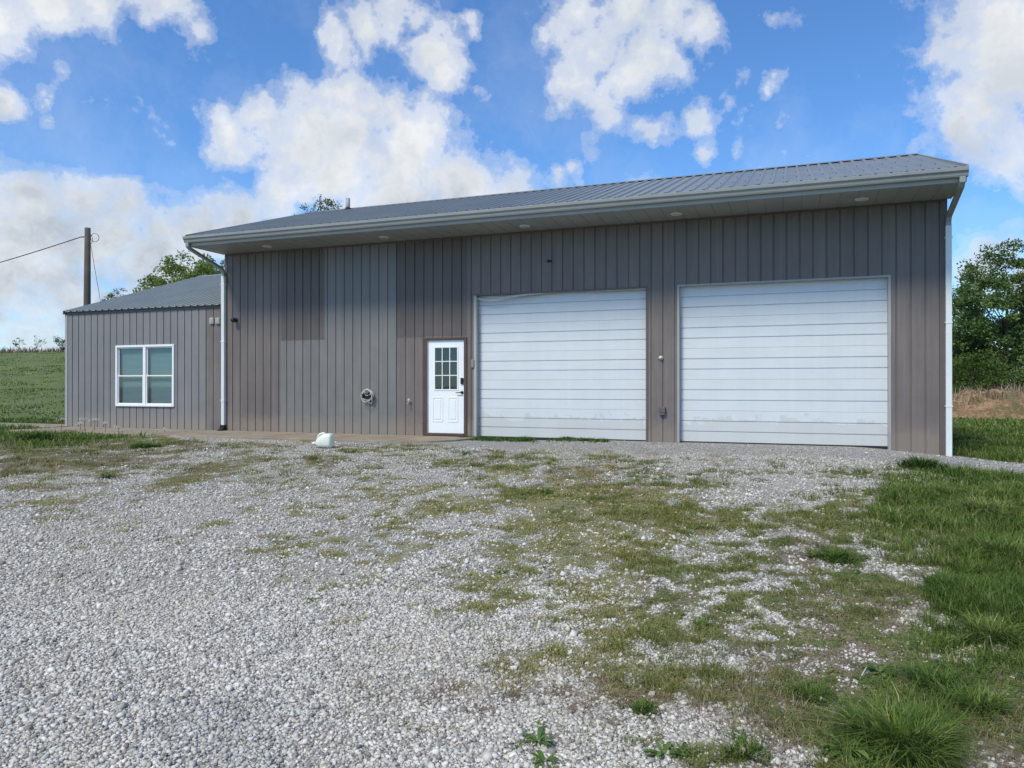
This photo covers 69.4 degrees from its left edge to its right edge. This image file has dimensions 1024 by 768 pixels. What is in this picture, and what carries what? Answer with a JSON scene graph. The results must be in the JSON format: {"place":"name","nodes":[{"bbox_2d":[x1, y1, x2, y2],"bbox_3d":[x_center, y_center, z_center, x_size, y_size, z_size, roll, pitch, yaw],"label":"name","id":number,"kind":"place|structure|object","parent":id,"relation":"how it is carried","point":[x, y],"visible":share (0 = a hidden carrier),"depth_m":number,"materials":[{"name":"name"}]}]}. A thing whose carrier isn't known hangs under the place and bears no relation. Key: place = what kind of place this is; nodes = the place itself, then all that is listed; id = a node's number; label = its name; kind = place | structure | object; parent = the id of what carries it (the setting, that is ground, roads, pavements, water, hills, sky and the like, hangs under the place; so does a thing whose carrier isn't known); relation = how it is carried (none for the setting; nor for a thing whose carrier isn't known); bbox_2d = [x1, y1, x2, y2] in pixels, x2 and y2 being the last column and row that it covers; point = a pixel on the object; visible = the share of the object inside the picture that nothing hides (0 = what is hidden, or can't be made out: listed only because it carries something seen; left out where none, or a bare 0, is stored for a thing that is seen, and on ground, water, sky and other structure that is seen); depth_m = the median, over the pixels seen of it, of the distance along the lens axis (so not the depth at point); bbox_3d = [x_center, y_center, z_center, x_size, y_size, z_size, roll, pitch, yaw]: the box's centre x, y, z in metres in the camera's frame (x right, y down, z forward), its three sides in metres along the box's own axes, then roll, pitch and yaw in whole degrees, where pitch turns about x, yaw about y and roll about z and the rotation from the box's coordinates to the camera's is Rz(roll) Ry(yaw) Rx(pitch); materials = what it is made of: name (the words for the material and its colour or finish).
{"place":"outdoors","nodes":[
{"label":"outdoors","id":0,"kind":"place"},
{"bbox_2d":[1,423,68,427],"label":"side path","id":1,"kind":"structure","parent":0,"point":[43,425],"depth_m":20.86,"materials":[{"name":"beige concrete"}]},
{"bbox_2d":[9,426,473,442],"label":"concrete walk","id":2,"kind":"structure","parent":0,"point":[263,435],"depth_m":16.52,"materials":[{"name":"beige concrete"}]},
{"bbox_2d":[0,435,1023,767],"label":"gravel driveway","id":3,"kind":"structure","parent":0,"point":[592,563],"depth_m":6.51,"materials":[{"name":"grey gravel"}]},
{"bbox_2d":[97,472,115,476],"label":"weed plant","id":4,"kind":"object","parent":3,"relation":"on","point":[105,475],"visible":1,"depth_m":10.77,"materials":[{"name":"green plant"}]},
{"bbox_2d":[120,441,164,448],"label":"grass tuft","id":5,"kind":"object","parent":3,"relation":"on","point":[144,445],"visible":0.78,"depth_m":14.24,"materials":[{"name":"green plant"}]},
{"bbox_2d":[312,432,334,447],"bbox_3d":[-3.509,1.038,13.728,0.400,0.288,0.236,0,0,12],"label":"plastic jug","id":6,"kind":"object","parent":3,"relation":"on","point":[325,440],"visible":1,"depth_m":13.62,"materials":[{"name":"plastic"}]},
{"bbox_2d":[0,440,952,754],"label":"moss cover","id":7,"kind":"object","parent":3,"relation":"on","point":[520,566],"visible":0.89,"depth_m":6.82,"materials":[{"name":"green plant"}]},
{"bbox_2d":[0,435,1023,767],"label":"patchy grass","id":8,"kind":"structure","parent":3,"relation":"on","point":[704,667],"depth_m":5.52,"materials":[{"name":"green plant"}]},
{"bbox_2d":[0,416,1023,767],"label":"lawn grass","id":9,"kind":"structure","parent":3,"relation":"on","point":[1006,588],"depth_m":6.40,"materials":[{"name":"green plant"}]},
{"bbox_2d":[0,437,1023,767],"bbox_3d":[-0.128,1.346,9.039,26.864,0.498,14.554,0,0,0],"label":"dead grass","id":10,"kind":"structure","parent":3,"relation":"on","point":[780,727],"depth_m":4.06,"materials":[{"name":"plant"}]},
{"bbox_2d":[458,435,610,443],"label":"grass","id":11,"kind":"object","parent":3,"relation":"on","point":[522,439],"depth_m":15.20,"materials":[{"name":"green plant"}]},
{"bbox_2d":[518,727,555,746],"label":"weed plant","id":12,"kind":"object","parent":3,"relation":"on","point":[540,735],"visible":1,"depth_m":3.21,"materials":[{"name":"green plant"}]},
{"bbox_2d":[534,720,547,730],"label":"weed plant","id":13,"kind":"object","parent":3,"relation":"on","point":[539,722],"visible":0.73,"depth_m":3.35,"materials":[{"name":"green plant"}]},
{"bbox_2d":[536,487,552,492],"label":"weed plant","id":14,"kind":"object","parent":3,"relation":"on","point":[543,488],"visible":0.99,"depth_m":9.11,"materials":[{"name":"green plant"}]},
{"bbox_2d":[530,750,561,767],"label":"weed plant","id":15,"kind":"object","parent":3,"relation":"on","point":[539,755],"visible":0.91,"depth_m":3.03,"materials":[{"name":"green plant"}]},
{"bbox_2d":[607,697,664,721],"bbox_3d":[0.603,1.526,3.524,0.327,0.053,0.242,0,0,36],"label":"grass tuft","id":16,"kind":"object","parent":3,"relation":"on","point":[638,705],"visible":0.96,"depth_m":3.50,"materials":[{"name":"green plant"}]},
{"bbox_2d":[643,741,682,758],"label":"weed plant","id":17,"kind":"object","parent":3,"relation":"on","point":[656,752],"visible":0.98,"depth_m":3.06,"materials":[{"name":"green plant"}]},
{"bbox_2d":[675,742,695,757],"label":"weed plant","id":18,"kind":"object","parent":3,"relation":"on","point":[686,753],"visible":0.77,"depth_m":3.07,"materials":[{"name":"green plant"}]},
{"bbox_2d":[689,618,713,627],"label":"weed plant","id":19,"kind":"object","parent":3,"relation":"on","point":[700,626],"visible":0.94,"depth_m":4.66,"materials":[{"name":"green plant"}]},
{"bbox_2d":[709,723,783,767],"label":"grass tuft","id":20,"kind":"object","parent":3,"relation":"on","point":[741,741],"visible":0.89,"depth_m":3.09,"materials":[{"name":"green plant"}]},
{"bbox_2d":[746,675,854,711],"bbox_3d":[1.452,1.507,3.610,0.543,0.085,0.488,0,0,0],"label":"grass tuft","id":21,"kind":"object","parent":3,"relation":"on","point":[810,690],"visible":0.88,"depth_m":3.63,"materials":[{"name":"green plant"}]},
{"bbox_2d":[790,544,869,566],"bbox_3d":[2.643,1.394,6.101,0.740,0.123,0.724,0,0,-43],"label":"grass tuft","id":22,"kind":"object","parent":3,"relation":"on","point":[829,552],"visible":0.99,"depth_m":6.05,"materials":[{"name":"green plant"}]},
{"bbox_2d":[819,733,877,763],"bbox_3d":[1.393,1.516,3.072,0.219,0.053,0.227,0,0,0],"label":"weed plant","id":23,"kind":"object","parent":3,"relation":"on","point":[855,753],"visible":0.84,"depth_m":3.05,"materials":[{"name":"green plant"}]},
{"bbox_2d":[862,662,894,676],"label":"weed plant","id":24,"kind":"object","parent":3,"relation":"on","point":[882,667],"visible":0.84,"depth_m":3.92,"materials":[{"name":"green plant"}]},
{"bbox_2d":[901,567,986,593],"bbox_3d":[3.094,1.421,5.357,0.790,0.152,0.963,0,0,0],"label":"grass tuft","id":25,"kind":"object","parent":3,"relation":"on","point":[936,578],"visible":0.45,"depth_m":5.33,"materials":[{"name":"green plant"}]},
{"bbox_2d":[874,654,1021,703],"bbox_3d":[2.177,1.478,3.725,0.793,0.143,0.662,0,0,0],"label":"grass tuft","id":26,"kind":"object","parent":3,"relation":"on","point":[925,674],"visible":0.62,"depth_m":3.74,"materials":[{"name":"green plant"}]},
{"bbox_2d":[914,672,1023,731],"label":"grass tuft","id":27,"kind":"object","parent":3,"relation":"on","point":[991,704],"visible":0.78,"depth_m":3.47,"materials":[{"name":"green plant"}]},
{"bbox_2d":[0,352,1023,767],"bbox_3d":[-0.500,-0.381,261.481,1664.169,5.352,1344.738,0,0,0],"label":"ground","id":28,"kind":"structure","parent":0,"point":[28,362],"depth_m":39.37,"materials":[{"name":"green plant"}]},
{"bbox_2d":[12,338,26,348],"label":"sapling","id":29,"kind":"object","parent":28,"relation":"on","point":[16,344],"visible":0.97,"depth_m":80.07,"materials":[{"name":"green plant"}]},
{"bbox_2d":[0,346,64,352],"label":"crest weeds","id":30,"kind":"object","parent":28,"relation":"on","point":[21,350],"visible":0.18,"depth_m":80.55,"materials":[{"name":"green plant"}]},
{"bbox_2d":[4,429,62,440],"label":"grass tuft","id":31,"kind":"object","parent":28,"relation":"on","point":[42,435],"visible":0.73,"depth_m":15.79,"materials":[{"name":"green plant"}]},
{"bbox_2d":[29,335,46,348],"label":"sapling","id":32,"kind":"object","parent":28,"relation":"on","point":[38,342],"visible":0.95,"depth_m":80.10,"materials":[{"name":"green plant"}]},
{"bbox_2d":[52,336,64,350],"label":"bush","id":33,"kind":"object","parent":28,"relation":"on","point":[58,343],"visible":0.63,"depth_m":77.89,"materials":[{"name":"green plant"}]},
{"bbox_2d":[81,227,98,305],"bbox_3d":[-19.970,-3.244,35.009,0.822,8.284,0.370,0,0,0],"label":"utility pole","id":34,"kind":"object","parent":28,"relation":"on","point":[87,268],"visible":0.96,"depth_m":34.91,"materials":[{"name":"brown wood"}]},
{"bbox_2d":[0,237,80,262],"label":"power line","id":35,"kind":"object","parent":34,"relation":"attached to","point":[41,249],"visible":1,"depth_m":36.18,"materials":[{"name":"black metal"}]},
{"bbox_2d":[90,242,100,300],"bbox_3d":[-19.161,-3.067,34.709,1.748,7.443,0.020,0,0,20],"label":"guy wire","id":36,"kind":"object","parent":34,"relation":"attached to","point":[95,271],"visible":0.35,"depth_m":34.90,"materials":[{"name":"grey metal"}]},
{"bbox_2d":[101,288,125,300],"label":"thin tree","id":37,"kind":"object","parent":28,"relation":"on","point":[110,296],"visible":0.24,"depth_m":59.98,"materials":[{"name":"green plant"}]},
{"bbox_2d":[63,274,220,429],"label":"annex building","id":38,"kind":"structure","parent":28,"relation":"on","point":[150,358],"depth_m":19.39,"materials":[{"name":"grey metal"}]},
{"bbox_2d":[115,344,174,406],"bbox_3d":[-9.522,-0.216,19.253,1.978,1.598,0.155,0,0,20],"label":"window","id":39,"kind":"structure","parent":38,"relation":"in","point":[134,362],"depth_m":19.25,"materials":[{"name":"plastic"}]},
{"bbox_2d":[132,273,169,292],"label":"broadleaf tree","id":40,"kind":"object","parent":28,"relation":"on","point":[148,279],"visible":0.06,"depth_m":50.65,"materials":[{"name":"green plant"}]},
{"bbox_2d":[151,250,224,285],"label":"broadleaf tree","id":41,"kind":"object","parent":28,"relation":"on","point":[203,266],"visible":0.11,"depth_m":44.59,"materials":[{"name":"green plant"}]},
{"bbox_2d":[294,194,341,214],"bbox_3d":[-7.555,-3.179,29.955,2.579,8.908,2.501,0,0,0],"label":"thin tree","id":42,"kind":"object","parent":28,"relation":"on","point":[330,204],"visible":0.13,"depth_m":29.60,"materials":[{"name":"green plant"}]},
{"bbox_2d":[0,351,1023,447],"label":"field grass","id":43,"kind":"structure","parent":28,"relation":"on","point":[969,422],"depth_m":26.72,"materials":[{"name":"green plant"}]},
{"bbox_2d":[182,153,968,456],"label":"metal building","id":44,"kind":"structure","parent":28,"relation":"on","point":[810,304],"depth_m":14.95,"materials":[{"name":"beige metal"}]},
{"bbox_2d":[361,389,373,403],"bbox_3d":[-3.277,0.279,16.825,0.327,0.344,0.152,0,0,20],"label":"garden hose","id":45,"kind":"object","parent":44,"relation":"hanging from","point":[368,396],"visible":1,"depth_m":16.79,"materials":[{"name":"white plastic"}]},
{"bbox_2d":[428,340,463,433],"bbox_3d":[-1.458,0.058,16.242,0.872,2.040,0.100,0,0,20],"label":"entry door","id":46,"kind":"structure","parent":44,"relation":"in","point":[445,406],"depth_m":16.25,"materials":[{"name":"white metal"}]},
{"bbox_2d":[474,286,647,441],"bbox_3d":[0.977,-0.908,15.442,3.756,4.220,0.236,0,0,20],"label":"garage door","id":47,"kind":"structure","parent":44,"relation":"in","point":[562,390],"depth_m":15.45,"materials":[{"name":"paint"}]},
{"bbox_2d":[677,275,890,449],"bbox_3d":[5.033,-0.912,13.947,3.754,4.220,0.228,0,0,20],"label":"garage door","id":48,"kind":"structure","parent":44,"relation":"in","point":[832,389],"depth_m":13.93,"materials":[{"name":"white metal"}]},
{"bbox_2d":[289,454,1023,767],"bbox_3d":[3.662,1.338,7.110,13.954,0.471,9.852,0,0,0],"label":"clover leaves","id":49,"kind":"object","parent":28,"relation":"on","point":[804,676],"visible":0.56,"depth_m":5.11,"materials":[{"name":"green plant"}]},
{"bbox_2d":[760,689,1018,767],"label":"grass tuft","id":50,"kind":"object","parent":28,"relation":"on","point":[896,741],"visible":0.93,"depth_m":3.10,"materials":[{"name":"green plant"}]},
{"bbox_2d":[882,455,969,470],"bbox_3d":[5.741,1.112,10.536,1.500,0.252,1.220,0,0,0],"label":"grass tuft","id":51,"kind":"object","parent":28,"relation":"on","point":[914,461],"visible":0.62,"depth_m":10.44,"materials":[{"name":"green plant"}]},
{"bbox_2d":[909,493,1023,521],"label":"grass tuft","id":52,"kind":"object","parent":28,"relation":"on","point":[984,504],"visible":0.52,"depth_m":7.54,"materials":[{"name":"green plant"}]},
{"bbox_2d":[952,357,980,393],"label":"bush","id":53,"kind":"object","parent":28,"relation":"on","point":[966,368],"visible":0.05,"depth_m":36.23,"materials":[{"name":"green plant"}]},
{"bbox_2d":[914,607,1023,652],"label":"grass tuft","id":54,"kind":"object","parent":28,"relation":"on","point":[996,631],"visible":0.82,"depth_m":4.36,"materials":[{"name":"green plant"}]},
{"bbox_2d":[933,531,1023,561],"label":"grass tuft","id":55,"kind":"object","parent":28,"relation":"on","point":[1011,546],"visible":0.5,"depth_m":6.14,"materials":[{"name":"green plant"}]},
{"bbox_2d":[952,348,1021,392],"bbox_3d":[21.873,-0.088,35.032,3.887,3.186,3.227,0,0,0],"label":"bush","id":56,"kind":"object","parent":28,"relation":"on","point":[964,380],"visible":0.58,"depth_m":34.24,"materials":[{"name":"green plant"}]},
{"bbox_2d":[952,238,1023,389],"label":"broadleaf tree","id":57,"kind":"object","parent":28,"relation":"on","point":[977,324],"visible":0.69,"depth_m":39.33,"materials":[{"name":"green plant"}]},
{"bbox_2d":[952,389,1023,418],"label":"dirt mound","id":58,"kind":"object","parent":28,"relation":"on","point":[1011,407],"visible":0.41,"depth_m":28.53,"materials":[{"name":"soil"}]},
{"bbox_2d":[952,381,1023,406],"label":"dead weeds","id":59,"kind":"object","parent":58,"relation":"on","point":[1020,389],"visible":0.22,"depth_m":29.45,"materials":[{"name":"brown plant"}]},
{"bbox_2d":[983,355,1023,390],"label":"bush","id":60,"kind":"object","parent":28,"relation":"on","point":[1018,377],"visible":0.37,"depth_m":35.61,"materials":[{"name":"green plant"}]},
{"bbox_2d":[991,295,1023,377],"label":"broadleaf tree","id":61,"kind":"object","parent":28,"relation":"on","point":[1021,317],"visible":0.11,"depth_m":42.89,"materials":[{"name":"green plant"}]},
{"bbox_2d":[0,0,1023,350],"label":"sky","id":62,"kind":"structure","parent":0,"point":[144,125],"materials":[{"name":"blue"}]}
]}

